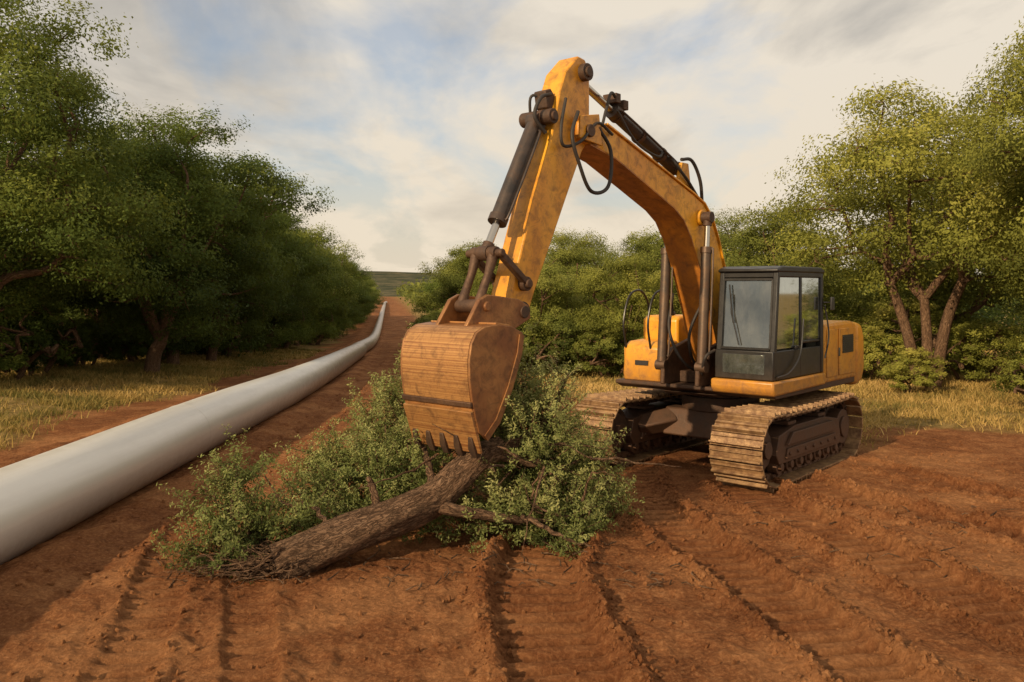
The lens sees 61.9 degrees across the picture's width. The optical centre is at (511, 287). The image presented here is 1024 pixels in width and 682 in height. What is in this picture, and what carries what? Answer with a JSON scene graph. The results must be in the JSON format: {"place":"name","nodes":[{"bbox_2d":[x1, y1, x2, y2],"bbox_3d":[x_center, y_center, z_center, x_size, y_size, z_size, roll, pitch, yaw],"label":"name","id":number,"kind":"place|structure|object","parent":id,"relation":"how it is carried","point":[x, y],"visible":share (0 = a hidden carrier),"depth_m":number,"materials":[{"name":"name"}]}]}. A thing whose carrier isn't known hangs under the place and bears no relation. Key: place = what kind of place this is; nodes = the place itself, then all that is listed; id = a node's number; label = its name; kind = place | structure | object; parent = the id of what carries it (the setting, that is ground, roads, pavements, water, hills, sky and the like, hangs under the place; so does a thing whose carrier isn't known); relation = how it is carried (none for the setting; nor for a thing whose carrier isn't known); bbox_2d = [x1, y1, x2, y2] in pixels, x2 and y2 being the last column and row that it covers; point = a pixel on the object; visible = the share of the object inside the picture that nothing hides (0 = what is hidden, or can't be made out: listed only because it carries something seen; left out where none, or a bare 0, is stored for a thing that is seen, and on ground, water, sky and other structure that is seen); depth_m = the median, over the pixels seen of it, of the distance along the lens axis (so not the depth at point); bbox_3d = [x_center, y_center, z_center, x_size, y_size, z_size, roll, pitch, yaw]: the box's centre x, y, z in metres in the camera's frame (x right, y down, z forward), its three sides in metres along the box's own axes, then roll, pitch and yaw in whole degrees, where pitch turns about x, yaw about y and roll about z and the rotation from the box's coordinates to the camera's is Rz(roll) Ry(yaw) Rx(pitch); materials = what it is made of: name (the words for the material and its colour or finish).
{"place":"outdoors","nodes":[
{"label":"outdoors","id":0,"kind":"place"},
{"bbox_2d":[0,296,1023,681],"bbox_3d":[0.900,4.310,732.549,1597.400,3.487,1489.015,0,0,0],"label":"ground","id":1,"kind":"structure","parent":0,"point":[546,646],"depth_m":8.45,"materials":[{"name":"brown soil"}]},
{"bbox_2d":[0,298,41,371],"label":"shrub","id":2,"kind":"object","parent":1,"relation":"on","point":[8,361],"visible":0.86,"depth_m":26.69,"materials":[{"name":"green plant"}]},
{"bbox_2d":[0,293,67,379],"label":"shrub","id":3,"kind":"object","parent":1,"relation":"on","point":[42,345],"visible":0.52,"depth_m":28.68,"materials":[{"name":"green plant"}]},
{"bbox_2d":[1,288,97,375],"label":"shrub","id":4,"kind":"object","parent":1,"relation":"on","point":[74,329],"visible":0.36,"depth_m":30.98,"materials":[{"name":"green plant"}]},
{"bbox_2d":[0,72,118,370],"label":"tree","id":5,"kind":"object","parent":1,"relation":"on","point":[9,149],"visible":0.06,"depth_m":32.05,"materials":[{"name":"green plant"}]},
{"bbox_2d":[20,307,108,361],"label":"undergrowth","id":6,"kind":"object","parent":1,"relation":"on","point":[66,314],"depth_m":42.73,"materials":[{"name":"green plant"}]},
{"bbox_2d":[37,326,97,367],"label":"shrub","id":7,"kind":"object","parent":1,"relation":"on","point":[86,354],"visible":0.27,"depth_m":33.57,"materials":[{"name":"green plant"}]},
{"bbox_2d":[62,315,127,365],"bbox_3d":[-18.177,2.551,35.876,3.975,2.751,3.103,0,0,-2],"label":"shrub","id":8,"kind":"object","parent":1,"relation":"on","point":[100,348],"visible":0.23,"depth_m":35.96,"materials":[{"name":"green plant"}]},
{"bbox_2d":[0,0,197,345],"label":"tree","id":9,"kind":"object","parent":1,"relation":"on","point":[47,88],"visible":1,"depth_m":25.76,"materials":[{"name":"green plant"}]},
{"bbox_2d":[51,119,199,359],"bbox_3d":[-20.429,-1.984,41.697,12.104,12.615,11.142,0,0,40],"label":"tree","id":10,"kind":"object","parent":1,"relation":"on","point":[85,313],"visible":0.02,"depth_m":39.23,"materials":[{"name":"green plant"}]},
{"bbox_2d":[0,95,301,374],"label":"tree","id":11,"kind":"object","parent":1,"relation":"on","point":[195,267],"visible":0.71,"depth_m":32.98,"materials":[{"name":"green plant"}]},
{"bbox_2d":[63,110,310,364],"bbox_3d":[-15.649,-1.907,38.703,13.642,12.495,9.956,0,0,5],"label":"tree","id":12,"kind":"object","parent":1,"relation":"on","point":[173,350],"visible":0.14,"depth_m":38.33,"materials":[{"name":"green plant"}]},
{"bbox_2d":[0,301,387,564],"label":"pipeline","id":13,"kind":"object","parent":1,"relation":"on","point":[46,496],"visible":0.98,"depth_m":12.08,"materials":[{"name":"white metal"}]},
{"bbox_2d":[181,311,259,354],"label":"shrub","id":14,"kind":"object","parent":1,"relation":"on","point":[202,350],"visible":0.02,"depth_m":48.02,"materials":[{"name":"green plant"}]},
{"bbox_2d":[172,171,305,361],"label":"tree","id":15,"kind":"object","parent":1,"relation":"on","point":[257,313],"visible":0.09,"depth_m":44.10,"materials":[{"name":"green plant"}]},
{"bbox_2d":[168,146,344,357],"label":"tree","id":16,"kind":"object","parent":1,"relation":"on","point":[311,267],"visible":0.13,"depth_m":49.09,"materials":[{"name":"green plant"}]},
{"bbox_2d":[149,424,365,583],"bbox_3d":[-2.810,2.407,9.347,2.130,1.835,1.627,0,0,-39],"label":"leafy branch","id":17,"kind":"object","parent":1,"relation":"on","point":[257,527],"visible":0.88,"depth_m":9.15,"materials":[{"name":"green plant"}]},
{"bbox_2d":[236,210,322,352],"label":"tree","id":18,"kind":"object","parent":1,"relation":"on","point":[299,289],"visible":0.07,"depth_m":54.77,"materials":[{"name":"green plant"}]},
{"bbox_2d":[255,214,335,349],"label":"tree","id":19,"kind":"object","parent":1,"relation":"on","point":[281,337],"visible":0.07,"depth_m":59.83,"materials":[{"name":"green plant"}]},
{"bbox_2d":[258,206,348,348],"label":"tree","id":20,"kind":"object","parent":1,"relation":"on","point":[300,328],"visible":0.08,"depth_m":65.79,"materials":[{"name":"green plant"}]},
{"bbox_2d":[282,216,345,344],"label":"tree","id":21,"kind":"object","parent":1,"relation":"on","point":[331,252],"visible":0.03,"depth_m":72.45,"materials":[{"name":"green plant"}]},
{"bbox_2d":[294,249,342,345],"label":"tree","id":22,"kind":"object","parent":1,"relation":"on","point":[325,311],"visible":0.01,"depth_m":76.45,"materials":[{"name":"green plant"}]},
{"bbox_2d":[292,227,368,344],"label":"tree","id":23,"kind":"object","parent":1,"relation":"on","point":[349,292],"visible":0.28,"depth_m":82.41,"materials":[{"name":"green plant"}]},
{"bbox_2d":[313,250,358,342],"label":"tree","id":24,"kind":"object","parent":1,"relation":"on","point":[355,302],"visible":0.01,"depth_m":87.87,"materials":[{"name":"green plant"}]},
{"bbox_2d":[318,277,356,340],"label":"tree","id":25,"kind":"object","parent":1,"relation":"on","point":[337,315],"visible":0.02,"depth_m":93.48,"materials":[{"name":"green plant"}]},
{"bbox_2d":[326,256,373,337],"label":"tree","id":26,"kind":"object","parent":1,"relation":"on","point":[365,296],"visible":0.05,"depth_m":100.09,"materials":[{"name":"green plant"}]},
{"bbox_2d":[337,261,363,330],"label":"tree","id":27,"kind":"object","parent":1,"relation":"on","point":[348,326],"visible":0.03,"depth_m":105.48,"materials":[{"name":"green plant"}]},
{"bbox_2d":[343,279,364,320],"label":"tree","id":28,"kind":"object","parent":1,"relation":"on","point":[358,314],"depth_m":111.38,"materials":[{"name":"green plant"}]},
{"bbox_2d":[348,276,372,328],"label":"tree","id":29,"kind":"object","parent":1,"relation":"on","point":[364,308],"visible":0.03,"depth_m":124.57,"materials":[{"name":"green plant"}]},
{"bbox_2d":[340,260,386,330],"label":"tree","id":30,"kind":"object","parent":1,"relation":"on","point":[356,320],"visible":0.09,"depth_m":117.63,"materials":[{"name":"green plant"}]},
{"bbox_2d":[353,280,375,324],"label":"tree","id":31,"kind":"object","parent":1,"relation":"on","point":[366,314],"visible":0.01,"depth_m":137.81,"materials":[{"name":"green plant"}]},
{"bbox_2d":[352,285,377,326],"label":"tree","id":32,"kind":"object","parent":1,"relation":"on","point":[368,310],"visible":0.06,"depth_m":130.28,"materials":[{"name":"green plant"}]},
{"bbox_2d":[363,275,376,286],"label":"tree","id":33,"kind":"object","parent":1,"relation":"on","point":[372,279],"visible":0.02,"depth_m":157.49,"materials":[{"name":"green plant"}]},
{"bbox_2d":[362,280,379,315],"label":"tree","id":34,"kind":"object","parent":1,"relation":"on","point":[374,290],"visible":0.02,"depth_m":150.01,"materials":[{"name":"green plant"}]},
{"bbox_2d":[261,402,481,544],"bbox_3d":[-1.740,2.342,10.412,2.835,2.014,2.183,0,0,0],"label":"leafy branch","id":35,"kind":"object","parent":1,"relation":"on","point":[379,463],"visible":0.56,"depth_m":10.41,"materials":[{"name":"green plant"}]},
{"bbox_2d":[148,319,680,590],"bbox_3d":[-1.077,1.935,10.000,5.800,3.080,2.811,0,0,-16],"label":"fallen tree","id":36,"kind":"object","parent":1,"relation":"on","point":[557,491],"visible":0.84,"depth_m":9.79,"materials":[{"name":"green plant"}]},
{"bbox_2d":[327,321,538,500],"bbox_3d":[-1.094,1.866,11.905,3.382,2.788,1.981,0,0,0],"label":"leafy branch","id":37,"kind":"object","parent":36,"relation":"attached to","point":[387,398],"visible":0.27,"depth_m":11.72,"materials":[{"name":"green plant"}]},
{"bbox_2d":[406,309,440,328],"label":"shrub","id":38,"kind":"object","parent":1,"relation":"on","point":[429,316],"visible":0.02,"depth_m":65.54,"materials":[{"name":"green plant"}]},
{"bbox_2d":[410,309,436,326],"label":"shrub","id":39,"kind":"object","parent":1,"relation":"on","point":[416,320],"visible":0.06,"depth_m":80.11,"materials":[{"name":"green plant"}]},
{"bbox_2d":[411,261,451,314],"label":"tree","id":40,"kind":"object","parent":1,"relation":"on","point":[434,286],"visible":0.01,"depth_m":85.20,"materials":[{"name":"green plant"}]},
{"bbox_2d":[419,306,443,322],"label":"shrub","id":41,"kind":"object","parent":1,"relation":"on","point":[429,320],"visible":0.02,"depth_m":54.15,"materials":[{"name":"green plant"}]},
{"bbox_2d":[422,276,440,314],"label":"tree","id":42,"kind":"object","parent":1,"relation":"on","point":[430,292],"visible":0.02,"depth_m":109.08,"materials":[{"name":"green plant"}]},
{"bbox_2d":[409,244,479,310],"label":"tree","id":43,"kind":"object","parent":1,"relation":"on","point":[424,301],"visible":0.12,"depth_m":71.88,"materials":[{"name":"green plant"}]},
{"bbox_2d":[427,237,496,309],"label":"tree","id":44,"kind":"object","parent":1,"relation":"on","point":[452,284],"visible":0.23,"depth_m":59.66,"materials":[{"name":"green plant"}]},
{"bbox_2d":[459,259,499,296],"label":"tree","id":45,"kind":"object","parent":1,"relation":"on","point":[479,275],"visible":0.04,"depth_m":49.93,"materials":[{"name":"green plant"}]},
{"bbox_2d":[0,345,1023,449],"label":"dry grass","id":46,"kind":"structure","parent":1,"relation":"on","point":[201,377],"depth_m":26.99,"materials":[{"name":"yellow plant"}]},
{"bbox_2d":[2,346,1023,681],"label":"soil clods","id":47,"kind":"object","parent":1,"relation":"on","point":[826,674],"visible":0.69,"depth_m":8.66,"materials":[{"name":"brown soil"}]},
{"bbox_2d":[516,309,554,373],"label":"shrub","id":48,"kind":"object","parent":1,"relation":"on","point":[531,339],"visible":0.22,"depth_m":36.25,"materials":[{"name":"green plant"}]},
{"bbox_2d":[60,276,1023,325],"bbox_3d":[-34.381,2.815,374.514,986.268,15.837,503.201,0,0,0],"label":"distant woodland","id":49,"kind":"object","parent":1,"relation":"on","point":[410,290],"visible":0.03,"depth_m":252.65,"materials":[{"name":"green plant"}]},
{"bbox_2d":[520,258,598,373],"bbox_3d":[1.275,1.470,37.999,6.308,5.580,4.417,0,0,35],"label":"tree","id":50,"kind":"object","parent":1,"relation":"on","point":[548,286],"visible":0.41,"depth_m":36.83,"materials":[{"name":"green plant"}]},
{"bbox_2d":[517,317,619,375],"bbox_3d":[2.394,2.792,36.040,4.441,3.196,3.467,0,0,31],"label":"shrub","id":51,"kind":"object","parent":1,"relation":"on","point":[565,341],"visible":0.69,"depth_m":35.35,"materials":[{"name":"green plant"}]},
{"bbox_2d":[147,501,1010,595],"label":"twig litter","id":52,"kind":"object","parent":1,"relation":"on","point":[524,562],"visible":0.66,"depth_m":8.89,"materials":[{"name":"brown plant"}]},
{"bbox_2d":[534,227,629,364],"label":"tree","id":53,"kind":"object","parent":1,"relation":"on","point":[567,257],"visible":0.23,"depth_m":42.62,"materials":[{"name":"green plant"}]},
{"bbox_2d":[544,231,630,334],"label":"tree","id":54,"kind":"object","parent":1,"relation":"on","point":[608,253],"visible":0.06,"depth_m":52.16,"materials":[{"name":"green plant"}]},
{"bbox_2d":[566,326,641,378],"bbox_3d":[4.008,2.883,35.219,4.211,2.720,2.927,0,0,-68],"label":"shrub","id":55,"kind":"object","parent":1,"relation":"on","point":[608,344],"visible":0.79,"depth_m":34.51,"materials":[{"name":"green plant"}]},
{"bbox_2d":[604,320,643,362],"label":"shrub","id":56,"kind":"object","parent":1,"relation":"on","point":[623,343],"visible":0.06,"depth_m":35.73,"materials":[{"name":"green plant"}]},
{"bbox_2d":[572,252,681,375],"bbox_3d":[5.003,1.339,36.629,4.552,5.751,6.501,0,0,37],"label":"tree","id":57,"kind":"object","parent":1,"relation":"on","point":[610,318],"visible":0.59,"depth_m":35.66,"materials":[{"name":"green plant"}]},
{"bbox_2d":[580,232,678,332],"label":"tree","id":58,"kind":"object","parent":1,"relation":"on","point":[640,247],"visible":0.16,"depth_m":40.49,"materials":[{"name":"green plant"}]},
{"bbox_2d":[400,56,863,492],"bbox_3d":[2.321,-0.051,13.429,3.460,6.172,9.745,0,0,41],"label":"excavator","id":59,"kind":"object","parent":1,"relation":"on","point":[721,355],"visible":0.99,"depth_m":13.17,"materials":[{"name":"metal"}]},
{"bbox_2d":[611,226,658,275],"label":"tree","id":60,"kind":"object","parent":1,"relation":"on","point":[629,237],"depth_m":57.55,"materials":[{"name":"green plant"}]},
{"bbox_2d":[658,279,681,313],"bbox_3d":[8.510,1.209,37.643,4.933,5.958,6.760,0,0,33],"label":"tree","id":61,"kind":"object","parent":1,"relation":"on","point":[676,301],"visible":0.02,"depth_m":37.22,"materials":[{"name":"green plant"}]},
{"bbox_2d":[600,218,761,320],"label":"tree","id":62,"kind":"object","parent":1,"relation":"on","point":[659,240],"visible":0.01,"depth_m":45.34,"materials":[{"name":"green plant"}]},
{"bbox_2d":[711,206,771,257],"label":"tree","id":63,"kind":"object","parent":1,"relation":"on","point":[731,221],"visible":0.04,"depth_m":49.11,"materials":[{"name":"green plant"}]},
{"bbox_2d":[721,201,869,319],"bbox_3d":[11.644,0.189,37.769,9.414,8.297,6.871,0,0,-35],"label":"tree","id":64,"kind":"object","parent":1,"relation":"on","point":[751,240],"visible":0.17,"depth_m":37.37,"materials":[{"name":"green plant"}]},
{"bbox_2d":[595,284,1023,356],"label":"undergrowth","id":65,"kind":"object","parent":1,"relation":"on","point":[990,313],"visible":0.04,"depth_m":50.78,"materials":[{"name":"green plant"}]},
{"bbox_2d":[753,203,874,320],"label":"tree","id":66,"kind":"object","parent":1,"relation":"on","point":[814,256],"visible":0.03,"depth_m":45.16,"materials":[{"name":"green plant"}]},
{"bbox_2d":[823,307,839,319],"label":"shrub","id":67,"kind":"object","parent":1,"relation":"on","point":[835,318],"depth_m":34.97,"materials":[{"name":"green plant"}]},
{"bbox_2d":[730,75,1023,386],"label":"tree","id":68,"kind":"object","parent":1,"relation":"on","point":[906,140],"visible":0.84,"depth_m":29.88,"materials":[{"name":"green plant"}]},
{"bbox_2d":[862,326,918,380],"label":"shrub","id":69,"kind":"object","parent":1,"relation":"on","point":[891,344],"visible":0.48,"depth_m":32.32,"materials":[{"name":"green plant"}]},
{"bbox_2d":[841,295,983,372],"bbox_3d":[16.942,2.466,36.074,5.270,4.324,5.327,0,0,41],"label":"shrub","id":70,"kind":"object","parent":1,"relation":"on","point":[885,316],"visible":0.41,"depth_m":35.41,"materials":[{"name":"green plant"}]},
{"bbox_2d":[878,346,948,392],"bbox_3d":[12.864,2.825,27.440,2.305,1.892,2.331,0,0,9],"label":"shrub","id":71,"kind":"object","parent":1,"relation":"on","point":[922,363],"visible":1,"depth_m":27.20,"materials":[{"name":"green plant"}]},
{"bbox_2d":[819,147,1023,372],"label":"tree","id":72,"kind":"object","parent":1,"relation":"on","point":[940,297],"visible":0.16,"depth_m":37.76,"materials":[{"name":"green plant"}]},
{"bbox_2d":[912,319,1023,381],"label":"shrub","id":73,"kind":"object","parent":1,"relation":"on","point":[965,353],"visible":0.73,"depth_m":31.38,"materials":[{"name":"green plant"}]},
{"bbox_2d":[930,17,1023,359],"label":"tree","id":74,"kind":"object","parent":1,"relation":"on","point":[1012,100],"visible":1,"depth_m":24.14,"materials":[{"name":"green plant"}]},
{"bbox_2d":[974,177,1023,319],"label":"tree","id":75,"kind":"object","parent":1,"relation":"on","point":[1016,306],"visible":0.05,"depth_m":43.06,"materials":[{"name":"green plant"}]},
{"bbox_2d":[989,354,1023,394],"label":"shrub","id":76,"kind":"object","parent":1,"relation":"on","point":[1015,385],"visible":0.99,"depth_m":21.74,"materials":[{"name":"green plant"}]},
{"bbox_2d":[1004,335,1023,375],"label":"shrub","id":77,"kind":"object","parent":1,"relation":"on","point":[1021,341],"visible":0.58,"depth_m":24.74,"materials":[{"name":"green plant"}]},
{"bbox_2d":[1014,348,1023,365],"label":"shrub","id":78,"kind":"object","parent":1,"relation":"on","point":[1019,357],"visible":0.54,"depth_m":21.89,"materials":[{"name":"green plant"}]},
{"bbox_2d":[0,0,1023,272],"label":"sky","id":79,"kind":"structure","parent":0,"point":[408,111],"materials":[{"name":"white"}]},
{"bbox_2d":[361,271,981,296],"bbox_3d":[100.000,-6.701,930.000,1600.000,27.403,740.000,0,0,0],"label":"hills","id":80,"kind":"structure","parent":0,"point":[389,282],"depth_m":681.81,"materials":[{"name":"green plant"}]}
]}

